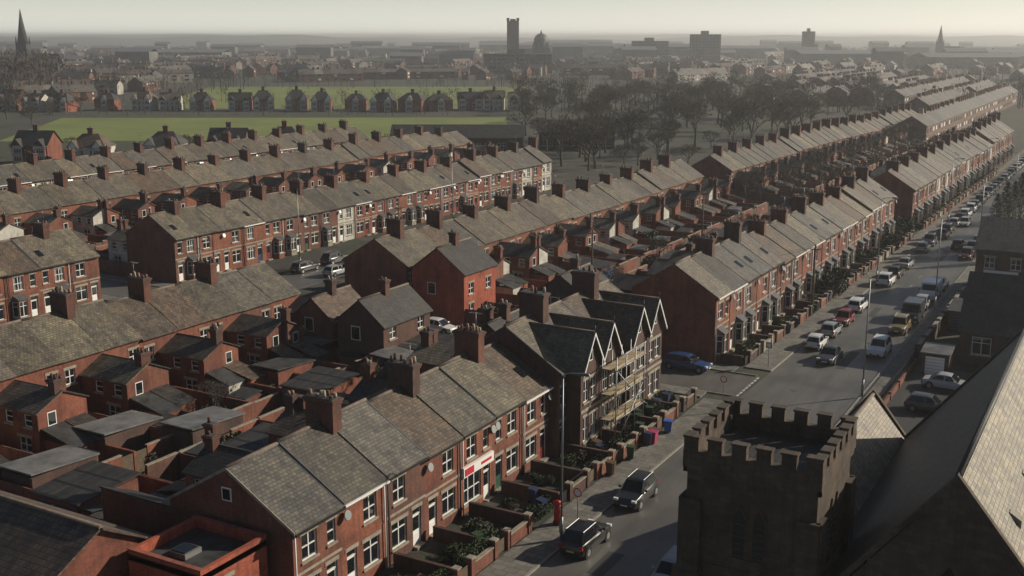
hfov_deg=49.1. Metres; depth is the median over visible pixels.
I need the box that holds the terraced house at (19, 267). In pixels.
[0,239,42,320]
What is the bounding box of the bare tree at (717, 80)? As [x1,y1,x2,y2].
[713,78,733,93]
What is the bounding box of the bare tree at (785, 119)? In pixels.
[768,108,798,127]
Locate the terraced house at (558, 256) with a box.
[486,205,612,271]
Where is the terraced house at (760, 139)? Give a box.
[755,134,841,183]
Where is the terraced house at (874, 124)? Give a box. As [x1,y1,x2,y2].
[864,118,922,144]
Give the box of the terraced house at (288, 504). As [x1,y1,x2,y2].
[52,441,345,575]
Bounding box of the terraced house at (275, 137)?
[265,127,293,152]
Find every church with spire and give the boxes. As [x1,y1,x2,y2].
[15,9,62,70]
[935,25,959,52]
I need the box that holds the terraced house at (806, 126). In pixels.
[802,122,878,165]
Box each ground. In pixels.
[0,45,1023,575]
[100,133,1023,575]
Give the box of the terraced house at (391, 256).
[341,233,518,325]
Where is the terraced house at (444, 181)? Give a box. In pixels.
[377,166,455,215]
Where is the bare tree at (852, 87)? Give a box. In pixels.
[845,83,864,91]
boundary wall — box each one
[880,351,916,404]
[914,284,966,362]
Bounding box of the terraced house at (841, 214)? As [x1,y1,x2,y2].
[753,197,858,268]
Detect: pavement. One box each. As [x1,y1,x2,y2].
[100,273,756,397]
[476,149,1023,575]
[834,206,1023,426]
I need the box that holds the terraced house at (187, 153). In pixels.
[173,144,201,164]
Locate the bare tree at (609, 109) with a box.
[598,103,612,115]
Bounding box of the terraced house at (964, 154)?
[896,143,971,184]
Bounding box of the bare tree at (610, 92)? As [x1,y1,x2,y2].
[587,87,620,114]
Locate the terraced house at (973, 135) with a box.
[966,123,991,170]
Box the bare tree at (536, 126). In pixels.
[527,116,560,150]
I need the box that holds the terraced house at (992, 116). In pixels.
[987,112,1010,159]
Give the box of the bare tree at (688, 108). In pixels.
[679,101,699,126]
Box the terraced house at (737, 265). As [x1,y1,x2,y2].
[632,243,760,339]
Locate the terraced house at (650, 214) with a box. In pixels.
[594,181,704,233]
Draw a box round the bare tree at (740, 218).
[732,212,756,222]
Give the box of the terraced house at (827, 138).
[812,128,884,163]
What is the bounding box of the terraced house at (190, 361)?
[105,294,281,417]
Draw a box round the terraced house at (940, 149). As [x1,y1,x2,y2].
[883,132,961,192]
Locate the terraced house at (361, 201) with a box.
[286,181,371,237]
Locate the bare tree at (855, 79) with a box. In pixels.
[843,73,867,85]
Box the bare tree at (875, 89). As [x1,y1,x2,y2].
[856,75,887,111]
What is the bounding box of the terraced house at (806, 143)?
[790,133,859,167]
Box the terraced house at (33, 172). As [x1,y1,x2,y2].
[12,148,51,185]
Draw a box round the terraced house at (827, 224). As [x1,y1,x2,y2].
[680,205,842,268]
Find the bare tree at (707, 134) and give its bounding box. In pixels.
[702,130,720,147]
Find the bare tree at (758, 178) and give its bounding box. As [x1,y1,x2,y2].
[740,166,779,200]
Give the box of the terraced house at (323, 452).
[135,388,389,575]
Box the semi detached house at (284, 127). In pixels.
[268,120,295,135]
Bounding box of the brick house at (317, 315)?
[290,275,360,361]
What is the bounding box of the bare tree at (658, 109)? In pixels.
[647,107,668,130]
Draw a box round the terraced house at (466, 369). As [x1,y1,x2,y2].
[257,312,526,493]
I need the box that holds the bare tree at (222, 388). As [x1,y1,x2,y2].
[194,379,237,405]
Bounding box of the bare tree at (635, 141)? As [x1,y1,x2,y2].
[630,132,647,150]
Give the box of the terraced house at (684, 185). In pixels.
[656,164,753,218]
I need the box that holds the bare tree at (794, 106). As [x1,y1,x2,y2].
[781,94,817,130]
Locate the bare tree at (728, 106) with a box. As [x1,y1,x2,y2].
[714,99,749,134]
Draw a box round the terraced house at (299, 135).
[289,124,316,149]
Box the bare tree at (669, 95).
[651,89,684,125]
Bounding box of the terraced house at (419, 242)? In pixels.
[385,216,518,305]
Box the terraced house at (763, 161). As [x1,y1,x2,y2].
[740,146,825,191]
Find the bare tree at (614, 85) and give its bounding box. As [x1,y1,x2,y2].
[608,81,632,106]
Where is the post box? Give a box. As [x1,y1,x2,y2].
[553,500,560,525]
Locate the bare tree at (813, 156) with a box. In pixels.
[801,147,834,179]
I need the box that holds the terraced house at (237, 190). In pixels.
[197,162,254,199]
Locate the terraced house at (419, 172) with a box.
[408,158,442,209]
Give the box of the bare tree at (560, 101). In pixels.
[538,98,563,117]
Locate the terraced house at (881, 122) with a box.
[872,116,932,143]
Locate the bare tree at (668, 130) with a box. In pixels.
[652,117,679,150]
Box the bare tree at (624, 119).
[604,107,652,143]
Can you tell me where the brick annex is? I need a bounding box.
[127,514,267,575]
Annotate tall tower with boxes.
[507,18,518,48]
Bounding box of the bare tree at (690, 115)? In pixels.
[673,102,712,145]
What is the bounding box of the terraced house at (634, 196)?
[599,172,713,232]
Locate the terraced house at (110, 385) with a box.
[21,310,190,429]
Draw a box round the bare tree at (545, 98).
[532,93,558,118]
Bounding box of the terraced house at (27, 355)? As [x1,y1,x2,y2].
[0,319,174,470]
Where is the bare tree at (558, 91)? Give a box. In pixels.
[549,89,560,105]
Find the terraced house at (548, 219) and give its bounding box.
[517,198,640,270]
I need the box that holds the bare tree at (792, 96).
[777,92,802,110]
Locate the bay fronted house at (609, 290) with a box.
[483,279,666,398]
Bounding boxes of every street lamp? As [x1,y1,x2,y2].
[297,187,307,259]
[451,160,460,216]
[559,372,590,539]
[849,270,870,396]
[876,197,897,279]
[926,213,941,309]
[947,158,964,222]
[972,178,984,222]
[984,138,998,188]
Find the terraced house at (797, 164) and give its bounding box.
[754,143,834,184]
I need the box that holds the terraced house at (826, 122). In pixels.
[821,113,896,157]
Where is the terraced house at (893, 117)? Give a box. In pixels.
[886,112,940,137]
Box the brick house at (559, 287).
[537,254,611,303]
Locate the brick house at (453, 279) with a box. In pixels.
[409,229,497,325]
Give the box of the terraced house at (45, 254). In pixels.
[10,208,71,313]
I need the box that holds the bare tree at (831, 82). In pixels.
[823,80,840,86]
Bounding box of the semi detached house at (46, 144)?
[10,124,62,162]
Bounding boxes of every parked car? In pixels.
[290,259,319,273]
[320,251,347,263]
[322,264,344,277]
[430,317,456,333]
[558,518,611,559]
[613,468,658,510]
[651,544,676,575]
[662,350,712,373]
[804,333,828,350]
[816,344,843,365]
[819,321,842,337]
[833,308,854,325]
[846,296,867,312]
[866,333,891,358]
[876,271,895,286]
[887,265,904,278]
[888,312,910,334]
[896,257,913,269]
[904,391,941,411]
[915,241,930,252]
[916,294,930,310]
[921,371,965,389]
[922,233,937,246]
[934,276,948,290]
[936,228,949,238]
[942,222,954,233]
[948,217,959,226]
[951,239,965,248]
[954,213,966,218]
[958,245,974,259]
[959,208,972,216]
[959,216,971,226]
[965,202,977,212]
[965,240,976,252]
[970,199,980,208]
[975,194,986,203]
[980,191,990,199]
[983,186,994,195]
[989,183,998,191]
[992,181,1001,188]
[996,177,1005,184]
[1000,173,1010,180]
[1007,168,1015,175]
[1012,163,1021,170]
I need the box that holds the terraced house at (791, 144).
[777,136,855,175]
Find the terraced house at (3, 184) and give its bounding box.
[0,174,7,189]
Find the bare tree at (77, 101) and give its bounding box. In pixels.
[66,93,88,113]
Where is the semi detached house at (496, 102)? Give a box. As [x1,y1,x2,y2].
[483,87,504,110]
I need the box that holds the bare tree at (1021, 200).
[1007,181,1023,218]
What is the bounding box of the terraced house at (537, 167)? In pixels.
[518,148,543,191]
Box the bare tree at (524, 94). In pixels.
[508,87,533,110]
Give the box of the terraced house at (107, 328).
[47,286,254,422]
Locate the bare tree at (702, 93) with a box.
[681,81,718,116]
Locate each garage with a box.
[0,445,99,488]
[29,460,140,513]
[73,410,162,450]
[89,492,169,520]
[159,406,244,451]
[223,422,271,450]
[250,355,315,387]
[279,366,358,408]
[304,336,337,362]
[341,400,348,407]
[369,345,413,362]
[397,333,453,349]
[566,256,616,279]
[658,249,683,260]
[702,228,723,239]
[920,341,955,374]
[946,297,962,330]
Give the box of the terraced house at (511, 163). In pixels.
[452,151,523,198]
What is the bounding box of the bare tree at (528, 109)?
[504,100,539,135]
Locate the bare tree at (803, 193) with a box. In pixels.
[795,183,814,196]
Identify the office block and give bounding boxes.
[483,49,551,72]
[632,38,668,55]
[689,31,720,63]
[801,28,814,46]
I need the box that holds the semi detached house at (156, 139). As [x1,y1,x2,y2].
[143,124,189,148]
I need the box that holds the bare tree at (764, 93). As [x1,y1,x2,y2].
[745,84,777,118]
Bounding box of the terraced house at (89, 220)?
[38,182,116,236]
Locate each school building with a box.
[389,124,524,151]
[538,119,614,148]
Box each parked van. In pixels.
[901,296,925,323]
[919,277,942,299]
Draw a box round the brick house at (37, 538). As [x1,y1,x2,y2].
[0,490,152,575]
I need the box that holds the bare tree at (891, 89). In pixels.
[882,84,896,94]
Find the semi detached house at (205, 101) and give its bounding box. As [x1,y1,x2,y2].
[188,88,215,110]
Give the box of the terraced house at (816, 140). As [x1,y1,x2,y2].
[801,130,876,168]
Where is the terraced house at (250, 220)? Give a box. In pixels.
[224,199,264,265]
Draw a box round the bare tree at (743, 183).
[733,170,763,198]
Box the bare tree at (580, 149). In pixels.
[560,113,602,156]
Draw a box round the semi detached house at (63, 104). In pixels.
[46,89,78,111]
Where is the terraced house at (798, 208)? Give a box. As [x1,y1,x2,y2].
[742,188,834,273]
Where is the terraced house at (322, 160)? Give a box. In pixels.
[297,141,346,181]
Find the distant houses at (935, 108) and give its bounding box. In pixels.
[0,40,1023,140]
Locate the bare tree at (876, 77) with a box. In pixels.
[862,71,882,84]
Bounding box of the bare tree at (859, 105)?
[851,99,866,113]
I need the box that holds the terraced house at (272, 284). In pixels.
[236,261,309,322]
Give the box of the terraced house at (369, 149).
[348,127,394,164]
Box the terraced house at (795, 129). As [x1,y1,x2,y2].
[791,119,871,169]
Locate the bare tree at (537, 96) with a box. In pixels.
[523,93,544,113]
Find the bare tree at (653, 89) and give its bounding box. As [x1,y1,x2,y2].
[635,80,673,110]
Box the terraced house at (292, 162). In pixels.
[268,143,323,185]
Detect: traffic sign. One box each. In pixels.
[573,488,581,518]
[720,376,726,402]
[766,341,771,364]
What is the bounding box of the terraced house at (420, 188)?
[398,170,429,222]
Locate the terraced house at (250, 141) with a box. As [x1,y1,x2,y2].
[241,128,268,155]
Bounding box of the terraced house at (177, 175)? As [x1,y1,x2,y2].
[162,167,218,205]
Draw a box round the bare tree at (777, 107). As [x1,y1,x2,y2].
[761,97,793,132]
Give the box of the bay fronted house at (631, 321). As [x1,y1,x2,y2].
[475,265,651,412]
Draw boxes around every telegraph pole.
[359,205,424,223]
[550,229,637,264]
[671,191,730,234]
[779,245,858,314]
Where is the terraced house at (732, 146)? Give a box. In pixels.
[727,136,819,191]
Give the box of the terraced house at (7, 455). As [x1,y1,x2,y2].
[0,446,32,499]
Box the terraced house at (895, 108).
[892,104,944,134]
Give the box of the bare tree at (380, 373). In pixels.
[358,364,386,378]
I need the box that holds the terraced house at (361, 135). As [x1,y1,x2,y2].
[347,126,368,139]
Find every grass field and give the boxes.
[0,117,506,140]
[159,87,532,107]
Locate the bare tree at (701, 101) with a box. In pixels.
[667,90,709,126]
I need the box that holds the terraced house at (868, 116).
[864,112,930,143]
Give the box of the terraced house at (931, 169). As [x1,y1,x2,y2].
[824,158,942,206]
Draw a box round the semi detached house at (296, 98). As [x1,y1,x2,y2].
[285,85,308,110]
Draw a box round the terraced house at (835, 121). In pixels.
[831,117,904,153]
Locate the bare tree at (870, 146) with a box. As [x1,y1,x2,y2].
[856,140,884,162]
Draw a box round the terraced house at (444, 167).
[434,154,467,212]
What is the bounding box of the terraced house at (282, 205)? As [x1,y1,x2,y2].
[265,192,303,255]
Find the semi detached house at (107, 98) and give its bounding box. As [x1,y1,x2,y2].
[93,89,120,110]
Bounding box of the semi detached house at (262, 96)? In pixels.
[252,86,274,110]
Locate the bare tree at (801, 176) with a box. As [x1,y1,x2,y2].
[779,165,814,196]
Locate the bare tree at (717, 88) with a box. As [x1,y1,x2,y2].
[700,80,728,105]
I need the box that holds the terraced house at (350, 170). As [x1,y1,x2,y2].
[316,147,367,180]
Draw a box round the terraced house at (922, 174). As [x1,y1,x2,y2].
[846,162,934,212]
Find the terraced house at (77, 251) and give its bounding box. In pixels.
[48,228,101,304]
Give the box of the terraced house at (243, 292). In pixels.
[193,248,370,377]
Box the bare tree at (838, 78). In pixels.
[826,76,849,84]
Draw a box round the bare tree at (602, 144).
[593,134,611,157]
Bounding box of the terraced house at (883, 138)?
[848,121,914,149]
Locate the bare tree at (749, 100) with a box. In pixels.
[743,89,771,116]
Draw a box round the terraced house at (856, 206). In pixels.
[770,191,872,249]
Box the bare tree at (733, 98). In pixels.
[706,91,734,123]
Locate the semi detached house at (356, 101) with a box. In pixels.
[345,90,367,110]
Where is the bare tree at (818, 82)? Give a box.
[804,80,826,87]
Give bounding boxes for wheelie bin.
[470,530,484,536]
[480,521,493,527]
[527,486,539,502]
[535,496,547,513]
[591,438,602,447]
[595,443,605,449]
[605,459,616,475]
[606,459,615,475]
[626,444,635,459]
[635,412,643,420]
[635,421,644,433]
[643,430,652,445]
[645,405,653,416]
[648,429,658,443]
[662,391,670,401]
[663,418,672,432]
[771,315,776,324]
[785,323,791,332]
[794,317,798,326]
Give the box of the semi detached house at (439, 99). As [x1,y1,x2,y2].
[427,90,452,111]
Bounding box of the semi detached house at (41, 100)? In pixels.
[21,89,48,111]
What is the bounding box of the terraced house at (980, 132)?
[972,120,996,169]
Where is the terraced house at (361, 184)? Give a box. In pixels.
[314,162,387,233]
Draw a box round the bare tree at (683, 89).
[674,85,695,98]
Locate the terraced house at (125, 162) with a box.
[110,151,136,173]
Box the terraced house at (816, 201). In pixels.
[693,188,850,269]
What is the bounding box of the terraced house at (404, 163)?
[365,139,413,171]
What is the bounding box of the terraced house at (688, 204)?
[634,168,737,220]
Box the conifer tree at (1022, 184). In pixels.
[1011,172,1023,218]
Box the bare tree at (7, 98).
[0,93,23,118]
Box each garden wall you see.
[393,551,451,575]
[433,525,489,551]
[451,565,461,575]
[461,537,498,575]
[468,501,523,526]
[498,511,532,553]
[501,479,559,504]
[530,459,582,481]
[563,442,607,459]
[563,467,590,502]
[590,448,615,481]
[600,428,631,441]
[615,431,638,460]
[617,413,652,426]
[638,415,659,443]
[644,398,672,409]
[659,400,678,427]
[678,387,697,412]
[720,353,742,365]
[735,342,750,352]
[745,343,760,364]
[749,333,767,342]
[760,333,773,352]
[761,324,780,333]
[773,324,785,342]
[774,316,782,325]
[785,308,803,315]
[785,316,797,333]
[796,300,810,309]
[797,308,808,324]
[806,293,823,298]
[808,300,818,316]
[818,293,828,308]
[827,288,836,301]
[843,268,858,273]
[846,273,854,286]
[850,263,864,269]
[854,268,862,281]
[858,257,873,262]
[862,262,869,275]
[869,257,877,269]
[876,252,884,263]
[883,247,890,258]
[890,243,895,253]
[903,234,908,244]
[908,230,914,240]
[923,219,929,228]
[929,215,934,224]
[938,209,942,217]
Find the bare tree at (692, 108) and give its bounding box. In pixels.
[680,101,700,126]
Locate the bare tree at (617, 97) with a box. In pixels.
[593,88,623,117]
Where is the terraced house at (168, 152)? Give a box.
[155,136,186,167]
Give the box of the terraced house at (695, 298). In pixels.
[599,255,733,362]
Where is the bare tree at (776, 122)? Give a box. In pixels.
[767,115,785,132]
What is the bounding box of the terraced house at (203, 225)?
[93,205,222,273]
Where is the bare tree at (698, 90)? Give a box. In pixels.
[682,80,714,118]
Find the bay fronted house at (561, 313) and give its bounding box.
[361,300,623,438]
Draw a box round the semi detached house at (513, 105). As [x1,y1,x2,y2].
[507,88,530,110]
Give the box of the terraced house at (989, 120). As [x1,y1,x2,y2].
[982,110,1005,163]
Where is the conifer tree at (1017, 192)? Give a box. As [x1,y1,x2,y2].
[1002,181,1023,218]
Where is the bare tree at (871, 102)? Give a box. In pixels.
[866,97,879,110]
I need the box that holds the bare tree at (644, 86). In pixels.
[634,80,656,100]
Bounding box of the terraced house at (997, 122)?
[952,121,1012,158]
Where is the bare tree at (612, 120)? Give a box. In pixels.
[582,113,620,152]
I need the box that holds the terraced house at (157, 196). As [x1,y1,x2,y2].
[124,172,187,211]
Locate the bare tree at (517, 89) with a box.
[512,87,533,111]
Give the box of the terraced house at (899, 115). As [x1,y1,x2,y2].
[892,111,924,124]
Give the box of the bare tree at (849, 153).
[837,143,866,169]
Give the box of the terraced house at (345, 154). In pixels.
[322,137,375,176]
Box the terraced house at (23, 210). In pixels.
[0,189,96,247]
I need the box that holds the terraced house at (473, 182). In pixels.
[405,162,479,204]
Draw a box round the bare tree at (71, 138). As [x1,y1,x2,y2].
[63,136,75,142]
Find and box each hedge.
[426,568,450,575]
[452,537,489,568]
[522,494,553,522]
[580,454,606,470]
[605,431,631,451]
[649,403,671,417]
[738,339,755,358]
[777,315,792,325]
[820,288,830,294]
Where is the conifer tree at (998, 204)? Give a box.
[986,193,1004,217]
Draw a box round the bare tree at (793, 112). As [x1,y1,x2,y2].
[776,101,817,127]
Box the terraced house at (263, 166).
[238,147,289,191]
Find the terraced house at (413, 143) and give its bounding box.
[393,122,439,164]
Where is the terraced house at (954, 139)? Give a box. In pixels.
[948,126,974,182]
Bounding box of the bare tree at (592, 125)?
[574,112,610,161]
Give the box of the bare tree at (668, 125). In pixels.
[641,118,682,154]
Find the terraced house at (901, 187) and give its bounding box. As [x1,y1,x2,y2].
[830,150,920,222]
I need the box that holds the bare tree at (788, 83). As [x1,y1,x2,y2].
[779,78,798,91]
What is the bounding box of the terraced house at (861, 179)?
[753,164,891,236]
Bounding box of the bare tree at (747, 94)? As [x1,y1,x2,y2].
[715,88,753,100]
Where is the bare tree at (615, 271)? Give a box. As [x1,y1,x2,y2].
[599,264,623,279]
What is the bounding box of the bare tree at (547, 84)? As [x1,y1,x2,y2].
[528,77,554,90]
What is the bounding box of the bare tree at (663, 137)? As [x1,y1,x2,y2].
[648,126,674,147]
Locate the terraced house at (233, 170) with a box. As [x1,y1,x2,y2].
[207,153,266,188]
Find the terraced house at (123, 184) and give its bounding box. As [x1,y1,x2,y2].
[96,158,155,212]
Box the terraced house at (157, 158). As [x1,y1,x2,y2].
[142,148,171,169]
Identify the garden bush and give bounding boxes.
[145,451,158,462]
[195,402,228,410]
[220,430,242,443]
[260,382,274,396]
[373,359,386,379]
[437,554,449,564]
[445,540,465,560]
[460,518,485,533]
[466,517,484,532]
[474,523,502,540]
[493,300,497,312]
[501,497,519,506]
[507,501,519,510]
[528,472,545,485]
[543,474,554,483]
[557,453,576,467]
[572,449,587,463]
[587,437,605,447]
[619,249,628,254]
[620,420,632,431]
[630,403,642,413]
[641,229,661,238]
[643,253,658,264]
[647,402,661,409]
[656,390,675,401]
[688,235,701,243]
[807,295,817,301]
[814,276,845,295]
[821,270,849,291]
[830,266,850,278]
[855,248,880,260]
[881,229,903,249]
[895,215,918,232]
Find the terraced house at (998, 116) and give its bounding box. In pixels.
[959,106,1013,156]
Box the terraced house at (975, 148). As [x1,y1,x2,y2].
[964,139,983,176]
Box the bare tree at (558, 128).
[544,113,586,166]
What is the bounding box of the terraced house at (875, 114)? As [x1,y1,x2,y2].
[872,107,932,141]
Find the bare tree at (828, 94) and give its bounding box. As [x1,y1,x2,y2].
[813,89,844,114]
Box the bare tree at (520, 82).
[506,73,535,91]
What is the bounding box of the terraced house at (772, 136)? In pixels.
[768,131,852,174]
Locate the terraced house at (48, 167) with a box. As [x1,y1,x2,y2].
[37,159,70,182]
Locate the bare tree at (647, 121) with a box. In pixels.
[633,109,655,134]
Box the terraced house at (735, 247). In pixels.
[646,211,773,332]
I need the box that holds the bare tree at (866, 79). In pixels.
[858,71,884,85]
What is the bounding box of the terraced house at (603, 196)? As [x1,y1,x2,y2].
[575,176,694,243]
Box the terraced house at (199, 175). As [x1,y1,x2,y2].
[172,155,231,200]
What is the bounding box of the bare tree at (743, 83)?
[734,77,768,104]
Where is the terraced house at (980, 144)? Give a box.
[921,136,987,171]
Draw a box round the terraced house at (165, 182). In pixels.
[136,159,196,205]
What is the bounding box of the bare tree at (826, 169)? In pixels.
[806,159,849,189]
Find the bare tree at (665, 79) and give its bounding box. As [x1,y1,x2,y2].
[654,72,684,95]
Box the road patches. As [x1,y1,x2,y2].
[586,251,950,575]
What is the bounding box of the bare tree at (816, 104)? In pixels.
[803,98,825,128]
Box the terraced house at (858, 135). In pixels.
[840,123,906,153]
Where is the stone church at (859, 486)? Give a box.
[671,328,1023,575]
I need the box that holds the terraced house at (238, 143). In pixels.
[230,138,255,156]
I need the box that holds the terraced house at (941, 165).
[868,154,950,202]
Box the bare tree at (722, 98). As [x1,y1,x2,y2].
[706,90,734,127]
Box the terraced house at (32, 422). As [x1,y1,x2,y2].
[0,359,135,470]
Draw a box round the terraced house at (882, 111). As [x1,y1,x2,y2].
[878,107,940,139]
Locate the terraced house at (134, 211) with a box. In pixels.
[83,176,148,225]
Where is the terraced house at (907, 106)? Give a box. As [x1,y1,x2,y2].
[905,103,959,130]
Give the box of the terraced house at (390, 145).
[370,130,415,167]
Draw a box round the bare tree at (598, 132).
[559,125,610,170]
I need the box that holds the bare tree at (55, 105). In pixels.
[44,103,58,116]
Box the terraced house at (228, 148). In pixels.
[214,127,238,159]
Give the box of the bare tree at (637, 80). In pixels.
[632,78,648,98]
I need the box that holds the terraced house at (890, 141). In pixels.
[857,120,916,146]
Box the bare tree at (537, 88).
[534,84,558,108]
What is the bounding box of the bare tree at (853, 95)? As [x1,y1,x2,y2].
[836,94,856,111]
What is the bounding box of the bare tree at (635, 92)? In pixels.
[617,86,641,110]
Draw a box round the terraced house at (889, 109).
[885,102,940,136]
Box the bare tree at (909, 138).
[895,133,926,151]
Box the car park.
[887,366,972,433]
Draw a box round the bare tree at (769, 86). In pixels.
[763,83,785,101]
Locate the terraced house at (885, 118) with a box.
[879,113,939,140]
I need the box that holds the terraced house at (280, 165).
[261,154,315,187]
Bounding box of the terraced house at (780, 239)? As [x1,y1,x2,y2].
[626,223,806,307]
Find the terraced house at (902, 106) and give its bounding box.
[898,102,957,132]
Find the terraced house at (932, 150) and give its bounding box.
[840,137,954,197]
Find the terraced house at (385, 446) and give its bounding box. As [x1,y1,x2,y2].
[137,398,429,566]
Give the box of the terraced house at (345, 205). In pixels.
[288,167,355,241]
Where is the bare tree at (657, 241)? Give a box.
[647,237,671,256]
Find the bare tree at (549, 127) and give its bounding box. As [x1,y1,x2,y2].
[542,121,567,153]
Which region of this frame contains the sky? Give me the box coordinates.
[0,0,1023,36]
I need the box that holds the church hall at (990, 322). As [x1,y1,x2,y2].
[956,271,1023,365]
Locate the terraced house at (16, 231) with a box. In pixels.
[0,202,24,237]
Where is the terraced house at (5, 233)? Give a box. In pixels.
[0,212,10,239]
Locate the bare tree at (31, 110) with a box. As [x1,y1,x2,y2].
[20,103,40,124]
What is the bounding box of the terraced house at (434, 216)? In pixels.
[425,207,547,288]
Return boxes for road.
[100,278,758,396]
[530,167,1023,575]
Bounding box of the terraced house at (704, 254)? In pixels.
[611,222,747,351]
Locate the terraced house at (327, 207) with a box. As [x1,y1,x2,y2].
[302,187,339,246]
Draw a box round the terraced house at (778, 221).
[637,196,815,295]
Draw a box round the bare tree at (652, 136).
[638,128,672,159]
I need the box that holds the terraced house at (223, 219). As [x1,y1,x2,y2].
[196,182,244,271]
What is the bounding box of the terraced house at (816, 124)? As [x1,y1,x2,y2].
[813,115,887,161]
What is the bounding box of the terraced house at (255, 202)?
[238,182,285,260]
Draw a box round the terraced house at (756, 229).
[610,212,795,315]
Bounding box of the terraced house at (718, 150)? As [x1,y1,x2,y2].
[712,138,807,194]
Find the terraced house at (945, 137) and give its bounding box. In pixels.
[941,132,968,187]
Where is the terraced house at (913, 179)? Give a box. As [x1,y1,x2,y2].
[834,167,925,221]
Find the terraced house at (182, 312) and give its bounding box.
[125,262,299,388]
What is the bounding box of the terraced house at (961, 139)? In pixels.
[874,126,980,177]
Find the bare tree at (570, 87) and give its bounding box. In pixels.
[559,76,584,103]
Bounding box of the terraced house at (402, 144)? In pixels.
[388,136,434,166]
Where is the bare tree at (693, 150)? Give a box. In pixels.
[679,142,701,164]
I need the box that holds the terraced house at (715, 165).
[691,153,800,204]
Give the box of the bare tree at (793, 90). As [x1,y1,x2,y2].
[788,81,816,93]
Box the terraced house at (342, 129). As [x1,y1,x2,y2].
[333,119,358,140]
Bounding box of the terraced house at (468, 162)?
[454,147,490,206]
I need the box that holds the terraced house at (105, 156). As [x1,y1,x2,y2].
[89,144,123,174]
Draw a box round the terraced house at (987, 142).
[976,134,993,168]
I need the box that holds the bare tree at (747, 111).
[728,94,778,138]
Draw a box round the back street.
[280,261,344,289]
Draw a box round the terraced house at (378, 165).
[340,142,389,175]
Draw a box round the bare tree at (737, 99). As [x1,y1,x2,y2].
[727,97,764,131]
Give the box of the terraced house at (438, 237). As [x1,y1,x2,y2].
[416,224,530,295]
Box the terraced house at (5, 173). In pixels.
[0,164,31,187]
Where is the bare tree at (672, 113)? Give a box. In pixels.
[652,100,682,132]
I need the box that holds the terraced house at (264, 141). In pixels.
[257,136,280,154]
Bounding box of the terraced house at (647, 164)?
[639,152,746,221]
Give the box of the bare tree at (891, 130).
[880,122,908,148]
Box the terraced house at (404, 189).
[378,159,416,226]
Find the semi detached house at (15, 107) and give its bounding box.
[0,85,24,110]
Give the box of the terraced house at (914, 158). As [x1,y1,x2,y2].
[869,150,938,209]
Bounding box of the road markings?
[736,267,929,395]
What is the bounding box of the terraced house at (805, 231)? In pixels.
[656,213,825,293]
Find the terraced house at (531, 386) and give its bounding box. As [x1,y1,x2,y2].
[330,340,553,474]
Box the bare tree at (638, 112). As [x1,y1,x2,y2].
[619,100,653,146]
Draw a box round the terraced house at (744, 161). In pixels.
[725,150,813,191]
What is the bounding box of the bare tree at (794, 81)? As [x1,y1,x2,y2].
[783,80,801,89]
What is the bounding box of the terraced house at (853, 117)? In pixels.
[848,113,915,149]
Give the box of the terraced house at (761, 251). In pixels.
[648,231,784,315]
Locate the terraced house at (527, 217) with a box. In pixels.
[493,192,628,273]
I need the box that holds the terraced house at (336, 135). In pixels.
[327,128,348,144]
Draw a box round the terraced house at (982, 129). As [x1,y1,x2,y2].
[934,128,999,168]
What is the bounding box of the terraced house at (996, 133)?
[986,126,1003,165]
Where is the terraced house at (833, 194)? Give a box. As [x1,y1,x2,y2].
[767,183,865,262]
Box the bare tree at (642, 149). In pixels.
[630,143,648,165]
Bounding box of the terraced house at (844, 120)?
[840,115,906,151]
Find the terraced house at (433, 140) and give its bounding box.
[414,125,460,160]
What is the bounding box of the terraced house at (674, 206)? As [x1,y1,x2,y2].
[617,176,722,228]
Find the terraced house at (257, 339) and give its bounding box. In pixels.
[175,277,348,373]
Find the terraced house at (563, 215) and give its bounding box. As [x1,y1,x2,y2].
[523,177,652,265]
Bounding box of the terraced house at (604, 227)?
[548,194,663,256]
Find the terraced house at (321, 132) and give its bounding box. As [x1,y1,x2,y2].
[312,122,337,145]
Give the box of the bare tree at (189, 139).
[182,133,193,143]
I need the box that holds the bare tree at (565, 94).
[561,90,579,112]
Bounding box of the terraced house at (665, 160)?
[657,147,761,214]
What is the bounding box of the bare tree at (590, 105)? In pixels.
[576,90,615,118]
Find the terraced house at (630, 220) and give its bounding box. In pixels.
[572,187,684,249]
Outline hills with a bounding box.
[0,34,1023,45]
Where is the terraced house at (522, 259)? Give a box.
[452,213,558,281]
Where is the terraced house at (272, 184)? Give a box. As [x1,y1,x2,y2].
[230,158,286,193]
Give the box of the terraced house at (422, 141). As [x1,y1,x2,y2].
[409,133,453,163]
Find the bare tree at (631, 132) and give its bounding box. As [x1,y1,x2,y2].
[616,129,635,148]
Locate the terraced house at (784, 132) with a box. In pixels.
[779,121,855,170]
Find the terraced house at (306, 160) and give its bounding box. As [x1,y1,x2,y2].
[289,150,342,184]
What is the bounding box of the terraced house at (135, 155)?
[123,141,156,170]
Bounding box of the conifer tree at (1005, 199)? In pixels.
[994,181,1018,218]
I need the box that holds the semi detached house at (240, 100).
[227,89,252,110]
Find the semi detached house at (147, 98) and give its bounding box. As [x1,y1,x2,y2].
[131,86,158,110]
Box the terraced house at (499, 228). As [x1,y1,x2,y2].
[461,191,566,274]
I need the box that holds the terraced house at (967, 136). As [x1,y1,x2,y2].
[883,128,986,174]
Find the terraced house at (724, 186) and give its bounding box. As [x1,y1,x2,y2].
[673,159,768,213]
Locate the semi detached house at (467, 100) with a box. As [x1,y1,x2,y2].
[457,87,482,110]
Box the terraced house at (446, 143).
[433,134,474,158]
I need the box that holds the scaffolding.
[598,339,648,438]
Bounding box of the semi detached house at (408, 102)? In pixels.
[397,88,427,111]
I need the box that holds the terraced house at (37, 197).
[6,169,107,245]
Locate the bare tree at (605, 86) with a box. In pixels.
[597,84,612,93]
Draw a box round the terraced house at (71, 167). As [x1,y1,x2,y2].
[52,148,88,180]
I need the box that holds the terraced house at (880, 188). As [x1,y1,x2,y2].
[760,176,897,232]

